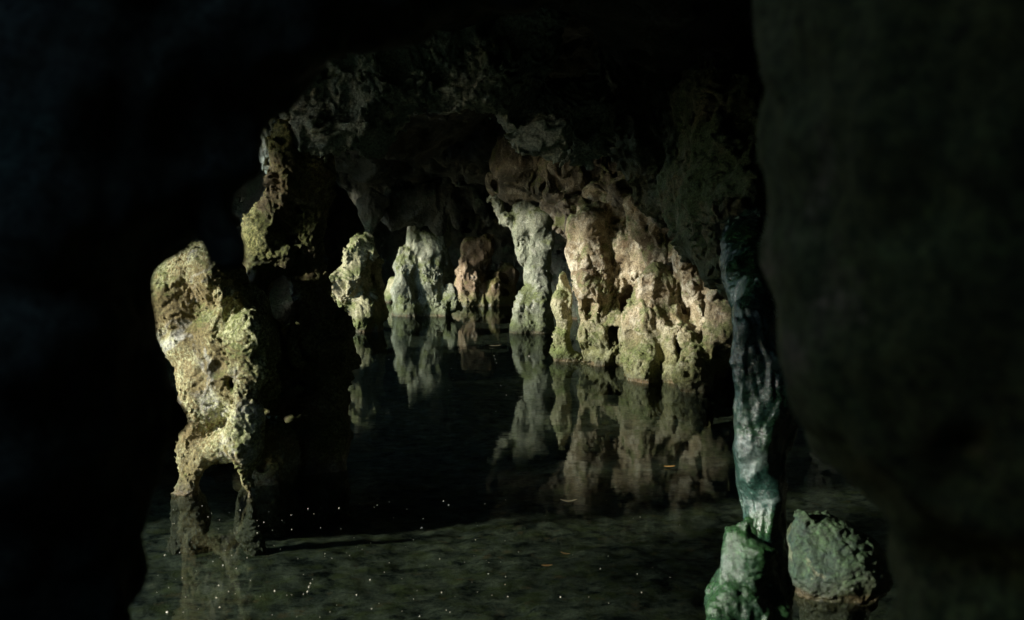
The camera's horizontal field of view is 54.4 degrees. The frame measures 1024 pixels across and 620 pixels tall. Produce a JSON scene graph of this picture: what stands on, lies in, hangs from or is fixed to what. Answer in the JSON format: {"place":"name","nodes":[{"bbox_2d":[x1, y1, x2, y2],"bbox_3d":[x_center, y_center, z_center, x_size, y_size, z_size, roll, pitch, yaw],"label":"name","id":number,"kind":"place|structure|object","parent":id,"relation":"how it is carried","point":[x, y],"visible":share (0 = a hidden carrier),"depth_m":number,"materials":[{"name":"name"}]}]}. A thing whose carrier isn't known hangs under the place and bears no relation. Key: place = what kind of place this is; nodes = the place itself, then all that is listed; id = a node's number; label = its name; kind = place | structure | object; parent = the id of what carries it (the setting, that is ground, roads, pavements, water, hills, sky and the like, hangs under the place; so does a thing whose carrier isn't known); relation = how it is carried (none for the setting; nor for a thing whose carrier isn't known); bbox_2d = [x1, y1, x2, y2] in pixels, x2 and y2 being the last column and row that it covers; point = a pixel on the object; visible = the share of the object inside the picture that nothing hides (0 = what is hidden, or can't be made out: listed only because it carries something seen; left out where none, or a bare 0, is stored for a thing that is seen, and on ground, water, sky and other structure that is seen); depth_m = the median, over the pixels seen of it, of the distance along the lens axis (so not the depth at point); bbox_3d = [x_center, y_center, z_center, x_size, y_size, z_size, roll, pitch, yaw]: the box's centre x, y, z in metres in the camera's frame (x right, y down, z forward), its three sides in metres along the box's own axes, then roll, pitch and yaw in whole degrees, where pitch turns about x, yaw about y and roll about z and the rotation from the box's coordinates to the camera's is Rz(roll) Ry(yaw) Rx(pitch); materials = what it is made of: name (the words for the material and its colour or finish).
{"place":"outdoors","nodes":[
{"label":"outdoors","id":0,"kind":"place"},
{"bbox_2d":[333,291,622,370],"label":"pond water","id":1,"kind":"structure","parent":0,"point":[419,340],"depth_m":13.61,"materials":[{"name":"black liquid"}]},
{"bbox_2d":[157,0,803,485],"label":"cave wall","id":2,"kind":"structure","parent":0,"point":[655,36],"depth_m":9.88,"materials":[{"name":"black stone"}]},
{"bbox_2d":[0,0,575,619],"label":"rock wall","id":3,"kind":"structure","parent":2,"relation":"attached to","point":[130,144],"depth_m":1.27,"materials":[{"name":"black stone"}]},
{"bbox_2d":[338,172,508,235],"bbox_3d":[-1.310,-2.401,17.885,3.834,2.146,2.628,0,4,0],"label":"rock curtain","id":4,"kind":"object","parent":2,"relation":"hanging from","point":[399,205],"visible":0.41,"depth_m":17.14,"materials":[{"name":"stone"}]},
{"bbox_2d":[592,36,766,299],"bbox_3d":[0.945,-1.144,5.994,1.698,2.069,3.283,2,5,21],"label":"rock overhang","id":5,"kind":"object","parent":2,"relation":"attached to","point":[684,155],"visible":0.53,"depth_m":5.90,"materials":[{"name":"brown stone"}]},
{"bbox_2d":[752,0,1023,619],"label":"rock wall","id":6,"kind":"structure","parent":2,"relation":"attached to","point":[890,141],"depth_m":0.92,"materials":[{"name":"black stone"}]},
{"bbox_2d":[129,360,896,619],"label":"pond water","id":7,"kind":"structure","parent":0,"point":[520,452],"depth_m":6.49,"materials":[{"name":"water"}]},
{"bbox_2d":[153,241,307,556],"bbox_3d":[-1.730,0.568,5.880,0.940,1.964,0.802,0,4,0],"label":"mossy rock","id":8,"kind":"object","parent":7,"relation":"on","point":[218,336],"visible":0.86,"depth_m":5.65,"materials":[{"name":"stone"}]},
{"bbox_2d":[241,119,361,529],"bbox_3d":[-1.416,0.126,6.402,0.853,2.768,0.804,0,4,0],"label":"rock pillar","id":9,"kind":"object","parent":7,"relation":"on","point":[319,362],"visible":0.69,"depth_m":6.20,"materials":[{"name":"brown stone"}]},
{"bbox_2d":[261,7,628,173],"bbox_3d":[-0.490,-1.524,6.411,2.542,1.407,1.005,0,4,0],"label":"rock arch","id":10,"kind":"object","parent":9,"relation":"on","point":[500,65],"visible":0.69,"depth_m":6.09,"materials":[{"name":"brown stone"}]},
{"bbox_2d":[329,231,388,332],"bbox_3d":[-2.376,-0.192,15.289,0.910,2.028,0.840,0,4,0],"label":"rock pillar","id":11,"kind":"object","parent":7,"relation":"on","point":[358,285],"visible":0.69,"depth_m":15.01,"materials":[{"name":"beige stone"}]},
{"bbox_2d":[384,277,394,302],"bbox_3d":[-2.518,-0.203,21.576,0.534,1.050,0.489,0,4,0],"label":"stalagmite","id":12,"kind":"object","parent":7,"relation":"on","point":[388,296],"visible":0.19,"depth_m":21.41,"materials":[{"name":"beige stone"}]},
{"bbox_2d":[390,215,462,316],"bbox_3d":[-1.552,-0.910,18.134,1.336,3.027,1.038,0,4,0],"label":"rock pillar","id":13,"kind":"object","parent":7,"relation":"on","point":[423,269],"visible":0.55,"depth_m":17.88,"materials":[{"name":"grey stone"}]},
{"bbox_2d":[454,233,519,306],"bbox_3d":[-0.560,-0.590,20.664,1.444,1.998,1.106,0,4,0],"label":"rock pillar","id":14,"kind":"object","parent":7,"relation":"on","point":[477,282],"visible":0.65,"depth_m":20.27,"materials":[{"name":"brown stone"}]},
{"bbox_2d":[486,195,555,333],"bbox_3d":[0.168,-0.477,15.001,1.100,2.644,0.724,0,4,0],"label":"rock pillar","id":15,"kind":"object","parent":7,"relation":"on","point":[529,224],"visible":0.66,"depth_m":14.82,"materials":[{"name":"grey stone"}]},
{"bbox_2d":[485,135,732,427],"bbox_3d":[1.405,-0.981,12.141,2.269,4.085,5.855,-2,5,-21],"label":"rock outcrop","id":16,"kind":"object","parent":7,"relation":"on","point":[655,315],"visible":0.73,"depth_m":11.12,"materials":[{"name":"beige stone"}]},
{"bbox_2d":[704,206,798,619],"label":"rock column","id":17,"kind":"object","parent":7,"relation":"on","point":[751,579],"visible":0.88,"depth_m":3.56,"materials":[{"name":"stone"}]},
{"bbox_2d":[786,509,892,619],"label":"boulder","id":18,"kind":"object","parent":7,"relation":"on","point":[838,569],"visible":0.89,"depth_m":4.06,"materials":[{"name":"stone"}]}
]}

